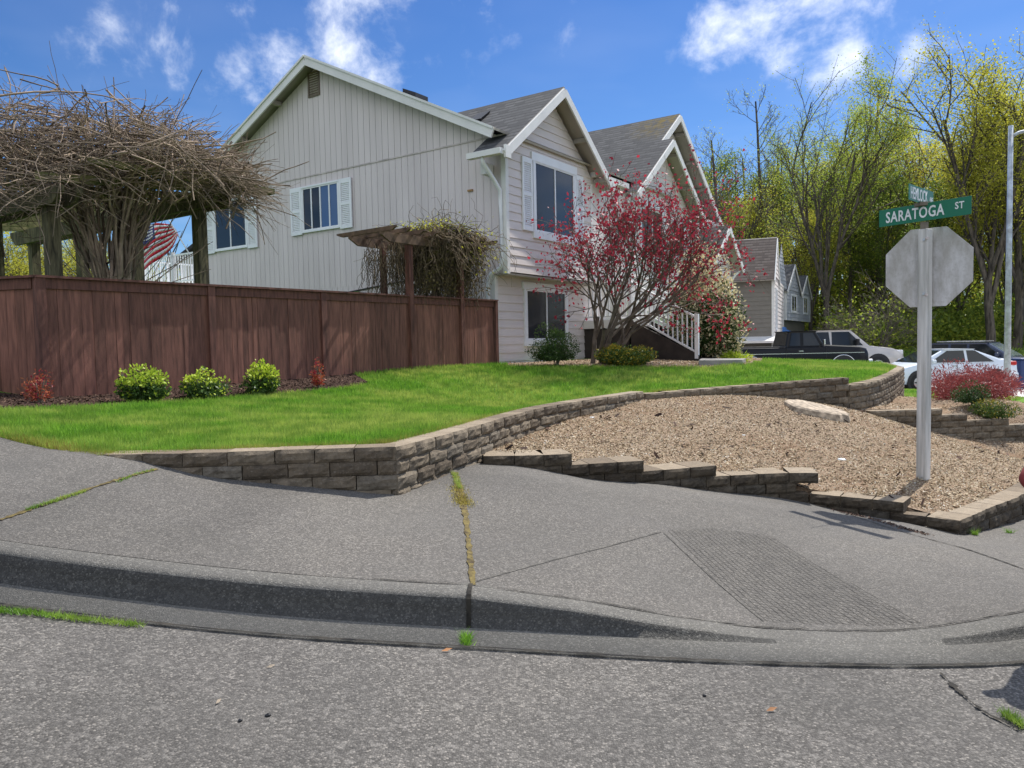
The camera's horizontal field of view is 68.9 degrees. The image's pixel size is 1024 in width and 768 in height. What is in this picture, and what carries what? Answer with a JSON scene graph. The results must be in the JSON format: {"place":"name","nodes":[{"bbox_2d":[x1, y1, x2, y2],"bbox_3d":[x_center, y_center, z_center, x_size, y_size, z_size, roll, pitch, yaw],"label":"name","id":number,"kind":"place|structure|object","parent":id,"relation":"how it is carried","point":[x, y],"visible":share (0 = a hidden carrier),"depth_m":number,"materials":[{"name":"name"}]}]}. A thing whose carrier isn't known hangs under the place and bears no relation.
{"place":"outdoors","nodes":[
{"label":"outdoors","id":0,"kind":"place"},
{"bbox_2d":[0,357,896,454],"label":"lawn ground","id":1,"kind":"structure","parent":0,"point":[467,395],"depth_m":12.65,"materials":[{"name":"green plant"}]},
{"bbox_2d":[0,275,36,394],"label":"fence","id":2,"kind":"object","parent":1,"relation":"on","point":[17,349],"visible":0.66,"depth_m":9.25,"materials":[{"name":"brown wood"}]},
{"bbox_2d":[0,158,274,283],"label":"pergola","id":3,"kind":"object","parent":1,"relation":"on","point":[53,245],"visible":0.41,"depth_m":12.09,"materials":[{"name":"brown wood"}]},
{"bbox_2d":[0,41,311,281],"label":"wisteria vine","id":4,"kind":"object","parent":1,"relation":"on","point":[70,149],"visible":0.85,"depth_m":10.90,"materials":[{"name":"brown plant"}]},
{"bbox_2d":[0,373,367,408],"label":"mulch bed","id":5,"kind":"object","parent":1,"relation":"on","point":[238,384],"visible":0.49,"depth_m":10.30,"materials":[{"name":"brown wood"}]},
{"bbox_2d":[20,369,53,402],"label":"nandina shrub","id":6,"kind":"object","parent":5,"relation":"on","point":[37,395],"visible":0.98,"depth_m":8.44,"materials":[{"name":"red plant"}]},
{"bbox_2d":[113,363,171,401],"bbox_3d":[-4.509,0.000,9.151,0.644,0.525,0.546,-1,3,4],"label":"shrub","id":7,"kind":"object","parent":5,"relation":"on","point":[145,387],"visible":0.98,"depth_m":9.07,"materials":[{"name":"green plant"}]},
{"bbox_2d":[178,366,235,397],"bbox_3d":[-4.022,-0.009,9.756,0.644,0.478,0.590,0,3,14],"label":"shrub","id":8,"kind":"object","parent":5,"relation":"on","point":[202,386],"visible":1,"depth_m":9.64,"materials":[{"name":"green plant"}]},
{"bbox_2d":[238,358,280,394],"bbox_3d":[-3.503,-0.089,10.356,0.557,0.548,0.682,-3,4,-29],"label":"shrub","id":9,"kind":"object","parent":5,"relation":"on","point":[260,381],"visible":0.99,"depth_m":10.27,"materials":[{"name":"green plant"}]},
{"bbox_2d":[308,357,325,387],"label":"nandina shrub","id":10,"kind":"object","parent":5,"relation":"on","point":[317,379],"visible":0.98,"depth_m":11.28,"materials":[{"name":"red plant"}]},
{"bbox_2d":[32,275,498,397],"bbox_3d":[-3.076,-0.781,12.715,0.160,1.597,9.035,1,4,37],"label":"fence","id":11,"kind":"object","parent":1,"relation":"on","point":[93,336],"visible":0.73,"depth_m":11.18,"materials":[{"name":"brown wood"}]},
{"bbox_2d":[0,388,674,455],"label":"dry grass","id":12,"kind":"structure","parent":1,"relation":"on","point":[379,441],"depth_m":5.46,"materials":[{"name":"green plant"}]},
{"bbox_2d":[336,225,497,368],"bbox_3d":[-1.783,-1.582,14.971,1.600,2.686,3.050,1,4,37],"label":"arbour","id":13,"kind":"object","parent":1,"relation":"on","point":[378,235],"visible":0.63,"depth_m":14.14,"materials":[{"name":"brown wood"}]},
{"bbox_2d":[357,197,516,313],"bbox_3d":[-1.565,-2.598,15.217,3.328,2.617,3.090,-1,3,0],"label":"climbing vine","id":14,"kind":"object","parent":13,"relation":"on","point":[440,261],"visible":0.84,"depth_m":14.70,"materials":[{"name":"green plant"}]},
{"bbox_2d":[145,54,744,362],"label":"house","id":15,"kind":"structure","parent":1,"relation":"on","point":[374,153],"depth_m":18.90,"materials":[{"name":"white wood"}]},
{"bbox_2d":[143,220,192,269],"bbox_3d":[-7.763,-3.209,16.858,1.242,1.306,0.214,-1,3,0],"label":"flag","id":16,"kind":"object","parent":15,"relation":"attached to","point":[161,249],"visible":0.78,"depth_m":16.84,"materials":[{"name":"multicoloured fabric"}]},
{"bbox_2d":[206,195,257,253],"bbox_3d":[-8.223,-4.637,21.811,2.440,1.485,0.066,1,4,34],"label":"window","id":17,"kind":"structure","parent":15,"relation":"in","point":[222,239],"depth_m":21.80,"materials":[{"name":"white glass"}]},
{"bbox_2d":[290,177,352,235],"bbox_3d":[-5.031,-4.633,19.624,2.340,1.260,0.066,1,4,34],"label":"window","id":18,"kind":"structure","parent":15,"relation":"in","point":[323,206],"depth_m":19.59,"materials":[{"name":"white glass"}]},
{"bbox_2d":[521,282,569,345],"bbox_3d":[0.860,-1.700,18.386,0.074,1.510,2.140,1,4,34],"label":"window","id":19,"kind":"structure","parent":15,"relation":"in","point":[539,308],"depth_m":18.19,"materials":[{"name":"white glass"}]},
{"bbox_2d":[521,151,583,245],"bbox_3d":[1.021,-4.394,17.939,0.074,1.950,2.810,1,4,34],"label":"window","id":20,"kind":"structure","parent":15,"relation":"in","point":[546,181],"depth_m":17.73,"materials":[{"name":"white glass"}]},
{"bbox_2d":[638,201,664,260],"bbox_3d":[4.270,-4.585,22.712,0.074,1.700,1.900,1,4,34],"label":"window","id":21,"kind":"structure","parent":15,"relation":"in","point":[663,213],"depth_m":22.61,"materials":[{"name":"white glass"}]},
{"bbox_2d":[509,356,761,366],"bbox_3d":[3.478,-0.551,18.950,5.284,0.221,8.433,0,3,20],"label":"chip bed","id":22,"kind":"object","parent":1,"relation":"on","point":[582,361],"visible":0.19,"depth_m":16.27,"materials":[{"name":"brown wood"}]},
{"bbox_2d":[525,322,580,365],"bbox_3d":[0.887,-0.838,15.919,0.901,1.017,1.226,2,4,43],"label":"shrub","id":23,"kind":"object","parent":22,"relation":"on","point":[558,351],"visible":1,"depth_m":15.78,"materials":[{"name":"green plant"}]},
{"bbox_2d":[594,343,658,365],"bbox_3d":[2.382,-0.614,15.816,1.116,0.538,2.191,-2,3,-22],"label":"shrub","id":24,"kind":"object","parent":22,"relation":"on","point":[614,354],"visible":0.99,"depth_m":15.38,"materials":[{"name":"green plant"}]},
{"bbox_2d":[526,144,767,363],"bbox_3d":[2.915,-2.670,16.234,5.085,4.741,4.657,0,3,16],"label":"maple tree","id":25,"kind":"object","parent":22,"relation":"on","point":[615,240],"visible":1,"depth_m":15.80,"materials":[{"name":"red plant"}]},
{"bbox_2d":[664,237,751,357],"bbox_3d":[5.102,-2.240,19.646,2.408,3.222,2.347,-3,4,-29],"label":"pieris bush","id":26,"kind":"object","parent":22,"relation":"on","point":[729,341],"visible":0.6,"depth_m":19.08,"materials":[{"name":"green plant"}]},
{"bbox_2d":[715,350,752,361],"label":"daylily clump","id":27,"kind":"object","parent":22,"relation":"on","point":[735,355],"visible":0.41,"depth_m":18.88,"materials":[{"name":"green plant"}]},
{"bbox_2d":[699,358,745,364],"bbox_3d":[4.274,-0.437,15.300,0.963,0.153,1.459,0,3,21],"label":"concrete step","id":28,"kind":"object","parent":1,"relation":"on","point":[708,361],"visible":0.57,"depth_m":14.69,"materials":[{"name":"grey concrete"}]},
{"bbox_2d":[0,607,1023,767],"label":"road","id":29,"kind":"structure","parent":0,"point":[79,694],"depth_m":2.70,"materials":[{"name":"grey asphalt"}]},
{"bbox_2d":[0,604,147,627],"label":"gutter weeds","id":30,"kind":"object","parent":29,"relation":"on","point":[29,611],"visible":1,"depth_m":3.23,"materials":[{"name":"green plant"}]},
{"bbox_2d":[0,540,1023,667],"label":"kerb","id":31,"kind":"structure","parent":29,"relation":"on","point":[40,576],"depth_m":3.51,"materials":[{"name":"concrete"}]},
{"bbox_2d":[457,628,475,645],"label":"gutter weeds","id":32,"kind":"object","parent":31,"relation":"on","point":[465,638],"visible":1,"depth_m":3.29,"materials":[{"name":"green plant"}]},
{"bbox_2d":[466,583,472,627],"bbox_3d":[-0.202,1.057,3.570,0.022,0.156,0.170,-1,3,1],"label":"kerb joint","id":33,"kind":"object","parent":31,"relation":"on","point":[468,607],"visible":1,"depth_m":3.50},
{"bbox_2d":[0,603,1023,664],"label":"road joint","id":34,"kind":"object","parent":29,"relation":"on","point":[588,653],"visible":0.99,"depth_m":3.23,"materials":[{"name":"grey concrete"}]},
{"bbox_2d":[940,672,1022,731],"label":"road crack","id":35,"kind":"object","parent":29,"relation":"on","point":[953,685],"visible":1,"depth_m":2.95,"materials":[{"name":"black asphalt"}]},
{"bbox_2d":[991,701,1023,729],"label":"road weeds","id":36,"kind":"object","parent":29,"relation":"on","point":[1013,718],"visible":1,"depth_m":2.78,"materials":[{"name":"green plant"}]},
{"bbox_2d":[0,437,1023,631],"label":"pavement","id":37,"kind":"structure","parent":0,"point":[519,517],"depth_m":4.47,"materials":[{"name":"concrete"}]},
{"bbox_2d":[0,468,157,519],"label":"pavement joint","id":38,"kind":"object","parent":37,"relation":"on","point":[24,511],"visible":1,"depth_m":4.50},
{"bbox_2d":[25,489,87,510],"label":"grass","id":39,"kind":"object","parent":38,"relation":"on","point":[47,502],"visible":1,"depth_m":4.28,"materials":[{"name":"green plant"}]},
{"bbox_2d":[439,483,474,508],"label":"joint moss","id":40,"kind":"object","parent":37,"relation":"on","point":[459,499],"visible":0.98,"depth_m":5.25,"materials":[{"name":"green plant"}]},
{"bbox_2d":[452,472,475,584],"bbox_3d":[-0.309,0.841,4.808,0.079,0.160,2.347,-2,3,-7],"label":"pavement joint","id":41,"kind":"object","parent":37,"relation":"on","point":[469,546],"visible":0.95,"depth_m":4.42,"materials":[{"name":"plant"}]},
{"bbox_2d":[103,363,904,494],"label":"retaining wall","id":42,"kind":"structure","parent":37,"relation":"on","point":[401,467],"depth_m":5.57,"materials":[{"name":"grey stone"}]},
{"bbox_2d":[477,532,658,580],"bbox_3d":[0.400,0.980,4.343,0.023,0.104,1.749,2,4,42],"label":"pavement groove","id":43,"kind":"object","parent":37,"relation":"on","point":[566,556],"visible":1,"depth_m":4.25},
{"bbox_2d":[382,578,1023,629],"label":"pavement groove","id":44,"kind":"object","parent":37,"relation":"on","point":[726,622],"visible":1,"depth_m":3.65},
{"bbox_2d":[483,449,1023,534],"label":"retaining wall","id":45,"kind":"structure","parent":37,"relation":"on","point":[1004,507],"depth_m":6.72,"materials":[{"name":"stone"}]},
{"bbox_2d":[670,528,918,625],"bbox_3d":[1.525,1.095,4.461,0.837,0.172,1.587,-2,3,-10],"label":"pavement texture","id":46,"kind":"object","parent":37,"relation":"on","point":[784,580],"visible":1,"depth_m":4.26,"materials":[{"name":"grey concrete"}]},
{"bbox_2d":[832,508,934,535],"bbox_3d":[3.108,1.170,6.361,0.252,0.057,1.121,-2,3,-17],"label":"dirt spill","id":47,"kind":"object","parent":37,"relation":"on","point":[878,520],"visible":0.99,"depth_m":6.27,"materials":[{"name":"brown soil"}]},
{"bbox_2d":[864,408,1023,440],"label":"retaining wall","id":48,"kind":"structure","parent":37,"relation":"on","point":[962,426],"depth_m":11.78,"materials":[{"name":"grey stone"}]},
{"bbox_2d":[0,0,1023,313],"label":"sky","id":49,"kind":"structure","parent":0,"point":[619,62],"materials":[{"name":"blue"}]},
{"bbox_2d":[572,461,916,511],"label":"gravel ground","id":50,"kind":"structure","parent":0,"point":[806,490],"depth_m":7.10,"materials":[{"name":"brown gravel"}]},
{"bbox_2d":[483,394,1023,514],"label":"gravel ground","id":51,"kind":"structure","parent":0,"point":[819,446],"depth_m":8.31,"materials":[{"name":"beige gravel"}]},
{"bbox_2d":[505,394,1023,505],"bbox_3d":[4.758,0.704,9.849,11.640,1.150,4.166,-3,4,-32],"label":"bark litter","id":52,"kind":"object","parent":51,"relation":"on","point":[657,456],"visible":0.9,"depth_m":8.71,"materials":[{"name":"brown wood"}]},
{"bbox_2d":[784,399,850,422],"bbox_3d":[4.013,0.399,9.784,0.908,0.379,0.669,-1,3,0],"label":"flat rock","id":53,"kind":"object","parent":51,"relation":"on","point":[817,410],"visible":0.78,"depth_m":9.60,"materials":[{"name":"beige stone"}]},
{"bbox_2d":[879,184,973,480],"bbox_3d":[4.057,-0.359,7.270,0.633,3.075,0.727,-1,3,0],"label":"street sign","id":54,"kind":"object","parent":51,"relation":"on","point":[927,268],"visible":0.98,"depth_m":7.25,"materials":[{"name":"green metal"}]},
{"bbox_2d":[797,322,1023,488],"bbox_3d":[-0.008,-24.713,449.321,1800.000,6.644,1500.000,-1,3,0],"label":"ground","id":55,"kind":"structure","parent":0,"point":[906,353],"depth_m":43.29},
{"bbox_2d":[3,231,107,276],"bbox_3d":[-22.696,-4.300,33.191,8.019,7.469,8.965,0,3,20],"label":"woodland tree","id":56,"kind":"object","parent":55,"relation":"on","point":[15,261],"visible":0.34,"depth_m":33.76,"materials":[{"name":"green plant"}]},
{"bbox_2d":[5,239,107,276],"bbox_3d":[-22.461,-4.688,36.658,5.964,7.770,7.585,-3,4,-34],"label":"woodland tree","id":57,"kind":"object","parent":55,"relation":"on","point":[71,249],"visible":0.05,"depth_m":37.46,"materials":[{"name":"green plant"}]},
{"bbox_2d":[6,216,190,281],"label":"woodland","id":58,"kind":"object","parent":55,"relation":"on","point":[170,254],"depth_m":46.12,"materials":[{"name":"green plant"}]},
{"bbox_2d":[62,239,161,280],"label":"woodland tree","id":59,"kind":"object","parent":55,"relation":"on","point":[68,244],"visible":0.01,"depth_m":41.24,"materials":[{"name":"green plant"}]},
{"bbox_2d":[169,244,193,282],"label":"house","id":60,"kind":"structure","parent":55,"relation":"on","point":[190,248],"depth_m":35.45,"materials":[{"name":"white plastic"}]},
{"bbox_2d":[701,144,757,232],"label":"woodland tree","id":61,"kind":"object","parent":55,"relation":"on","point":[718,168],"visible":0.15,"depth_m":56.78,"materials":[{"name":"green plant"}]},
{"bbox_2d":[691,120,772,237],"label":"woodland tree","id":62,"kind":"object","parent":55,"relation":"on","point":[714,177],"visible":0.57,"depth_m":49.06,"materials":[{"name":"green plant"}]},
{"bbox_2d":[698,150,792,239],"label":"woodland tree","id":63,"kind":"object","parent":55,"relation":"on","point":[750,236],"visible":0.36,"depth_m":51.19,"materials":[{"name":"green plant"}]},
{"bbox_2d":[708,170,788,238],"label":"woodland tree","id":64,"kind":"object","parent":55,"relation":"on","point":[751,221],"visible":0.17,"depth_m":54.83,"materials":[{"name":"green plant"}]},
{"bbox_2d":[722,81,794,261],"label":"woodland tree","id":65,"kind":"object","parent":55,"relation":"on","point":[759,163],"visible":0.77,"depth_m":54.81,"materials":[{"name":"green plant"}]},
{"bbox_2d":[730,237,788,346],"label":"house","id":66,"kind":"structure","parent":55,"relation":"on","point":[765,311],"depth_m":34.24,"materials":[{"name":"grey wood"}]},
{"bbox_2d":[775,288,777,330],"bbox_3d":[12.411,-3.500,35.046,0.066,1.980,0.980,0,3,23],"label":"window","id":67,"kind":"structure","parent":66,"relation":"in","point":[776,290],"depth_m":34.98,"materials":[{"name":"white glass"}]},
{"bbox_2d":[744,167,808,266],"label":"woodland tree","id":68,"kind":"object","parent":55,"relation":"on","point":[785,206],"visible":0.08,"depth_m":58.27,"materials":[{"name":"green plant"}]},
{"bbox_2d":[752,125,810,263],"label":"woodland tree","id":69,"kind":"object","parent":55,"relation":"on","point":[775,168],"visible":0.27,"depth_m":57.11,"materials":[{"name":"green plant"}]},
{"bbox_2d":[779,244,832,330],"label":"house","id":70,"kind":"structure","parent":55,"relation":"on","point":[797,293],"depth_m":44.18,"materials":[{"name":"grey wood"}]},
{"bbox_2d":[791,294,796,312],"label":"window","id":71,"kind":"structure","parent":70,"relation":"in","point":[793,297],"depth_m":43.71,"materials":[{"name":"white glass"}]},
{"bbox_2d":[761,186,855,330],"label":"woodland tree","id":72,"kind":"object","parent":55,"relation":"on","point":[812,282],"visible":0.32,"depth_m":49.15,"materials":[{"name":"green plant"}]},
{"bbox_2d":[745,73,899,328],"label":"woodland tree","id":73,"kind":"object","parent":55,"relation":"on","point":[811,200],"visible":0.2,"depth_m":56.01,"materials":[{"name":"green plant"}]},
{"bbox_2d":[767,127,901,314],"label":"woodland tree","id":74,"kind":"object","parent":55,"relation":"on","point":[820,180],"visible":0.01,"depth_m":64.76,"materials":[{"name":"green plant"}]},
{"bbox_2d":[756,40,930,329],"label":"woodland tree","id":75,"kind":"object","parent":55,"relation":"on","point":[825,286],"visible":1,"depth_m":43.02,"materials":[{"name":"green plant"}]},
{"bbox_2d":[809,168,884,326],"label":"woodland tree","id":76,"kind":"object","parent":55,"relation":"on","point":[850,286],"visible":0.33,"depth_m":51.70,"materials":[{"name":"green plant"}]},
{"bbox_2d":[804,84,891,316],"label":"woodland tree","id":77,"kind":"object","parent":55,"relation":"on","point":[849,111],"visible":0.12,"depth_m":61.05,"materials":[{"name":"green plant"}]},
{"bbox_2d":[707,118,1014,331],"bbox_3d":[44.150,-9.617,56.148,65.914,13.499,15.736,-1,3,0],"label":"woodland","id":78,"kind":"object","parent":55,"relation":"on","point":[817,311],"visible":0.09,"depth_m":54.48,"materials":[{"name":"green plant"}]},
{"bbox_2d":[808,38,923,319],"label":"woodland tree","id":79,"kind":"object","parent":55,"relation":"on","point":[880,83],"visible":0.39,"depth_m":50.95,"materials":[{"name":"green plant"}]},
{"bbox_2d":[815,268,943,346],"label":"woodland shrub","id":80,"kind":"object","parent":55,"relation":"on","point":[885,338],"visible":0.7,"depth_m":40.11,"materials":[{"name":"green plant"}]},
{"bbox_2d":[846,166,921,322],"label":"woodland tree","id":81,"kind":"object","parent":55,"relation":"on","point":[887,236],"visible":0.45,"depth_m":48.90,"materials":[{"name":"green plant"}]},
{"bbox_2d":[838,120,973,312],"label":"woodland tree","id":82,"kind":"object","parent":55,"relation":"on","point":[922,166],"visible":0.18,"depth_m":49.60,"materials":[{"name":"green plant"}]},
{"bbox_2d":[817,101,997,306],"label":"woodland tree","id":83,"kind":"object","parent":55,"relation":"on","point":[916,168],"visible":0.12,"depth_m":55.26,"materials":[{"name":"green plant"}]},
{"bbox_2d":[808,288,1023,350],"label":"undergrowth","id":84,"kind":"object","parent":55,"relation":"on","point":[966,314],"visible":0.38,"depth_m":44.69,"materials":[{"name":"green plant"}]},
{"bbox_2d":[859,116,983,313],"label":"woodland tree","id":85,"kind":"object","parent":55,"relation":"on","point":[920,165],"visible":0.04,"depth_m":53.69,"materials":[{"name":"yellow plant"}]},
{"bbox_2d":[837,13,1023,341],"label":"woodland tree","id":86,"kind":"object","parent":55,"relation":"on","point":[965,186],"visible":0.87,"depth_m":39.73,"materials":[{"name":"green plant"}]},
{"bbox_2d":[883,173,981,311],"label":"woodland tree","id":87,"kind":"object","parent":55,"relation":"on","point":[939,222],"visible":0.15,"depth_m":44.53,"materials":[{"name":"green plant"}]},
{"bbox_2d":[913,173,1006,325],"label":"woodland tree","id":88,"kind":"object","parent":55,"relation":"on","point":[968,289],"visible":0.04,"depth_m":47.83,"materials":[{"name":"green plant"}]},
{"bbox_2d":[900,25,1023,348],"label":"woodland tree","id":89,"kind":"object","parent":55,"relation":"on","point":[1017,276],"visible":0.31,"depth_m":41.83,"materials":[{"name":"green plant"}]},
{"bbox_2d":[933,182,1023,339],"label":"woodland tree","id":90,"kind":"object","parent":55,"relation":"on","point":[997,239],"visible":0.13,"depth_m":45.72,"materials":[{"name":"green plant"}]},
{"bbox_2d":[957,17,1023,225],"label":"woodland tree","id":91,"kind":"object","parent":55,"relation":"on","point":[1017,77],"visible":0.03,"depth_m":43.22,"materials":[{"name":"green plant"}]},
{"bbox_2d":[865,395,1023,423],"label":"terrace ground","id":92,"kind":"structure","parent":0,"point":[1012,420],"depth_m":12.59,"materials":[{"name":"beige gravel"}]},
{"bbox_2d":[946,379,991,406],"bbox_3d":[7.724,0.168,12.556,0.801,0.514,0.591,-2,3,-15],"label":"shrub","id":93,"kind":"object","parent":92,"relation":"on","point":[968,396],"visible":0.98,"depth_m":12.45,"materials":[{"name":"green plant"}]},
{"bbox_2d":[931,357,1023,399],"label":"laceleaf maple","id":94,"kind":"object","parent":92,"relation":"on","point":[993,380],"visible":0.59,"depth_m":13.56,"materials":[{"name":"red plant"}]},
{"bbox_2d":[967,395,1023,418],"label":"shrub","id":95,"kind":"object","parent":92,"relation":"on","point":[993,410],"visible":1,"depth_m":11.95,"materials":[{"name":"green plant"}]},
{"bbox_2d":[894,343,1023,356],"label":"bank grass","id":96,"kind":"structure","parent":0,"point":[908,350],"depth_m":42.17,"materials":[{"name":"green plant"}]},
{"bbox_2d":[904,388,1023,400],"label":"verge grass","id":97,"kind":"structure","parent":0,"point":[912,391],"depth_m":22.15,"materials":[{"name":"green plant"}]},
{"bbox_2d":[904,387,1023,396],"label":"driveway","id":98,"kind":"structure","parent":0,"point":[1019,394],"depth_m":25.59,"materials":[{"name":"concrete"}]},
{"bbox_2d":[741,331,872,361],"bbox_3d":[10.918,-1.141,29.483,5.740,1.865,2.400,-1,3,3],"label":"pickup truck","id":99,"kind":"object","parent":98,"relation":"on","point":[804,345],"visible":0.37,"depth_m":28.52,"materials":[{"name":"black paint"}]},
{"bbox_2d":[813,330,902,362],"bbox_3d":[14.122,-1.377,33.173,5.660,2.015,2.480,-1,3,8],"label":"pickup truck","id":100,"kind":"object","parent":98,"relation":"on","point":[851,338],"visible":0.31,"depth_m":32.11,"materials":[{"name":"silver paint"}]},
{"bbox_2d":[891,348,1017,389],"bbox_3d":[15.439,-0.502,26.813,4.610,1.515,2.160,-1,3,-3],"label":"hatchback car","id":101,"kind":"object","parent":98,"relation":"on","point":[908,363],"visible":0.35,"depth_m":26.00,"materials":[{"name":"white paint"}]},
{"bbox_2d":[932,340,1023,357],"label":"suv car","id":102,"kind":"object","parent":98,"relation":"on","point":[995,349],"visible":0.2,"depth_m":30.89,"materials":[{"name":"blue paint"}]},
{"bbox_2d":[1003,125,1023,392],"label":"street lamp","id":103,"kind":"object","parent":98,"relation":"on","point":[1008,307],"visible":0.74,"depth_m":23.76,"materials":[{"name":"grey metal"}]},
{"bbox_2d":[1011,358,1023,387],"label":"wheeled bin","id":104,"kind":"object","parent":98,"relation":"on","point":[1020,366],"visible":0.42,"depth_m":28.66,"materials":[{"name":"plastic"}]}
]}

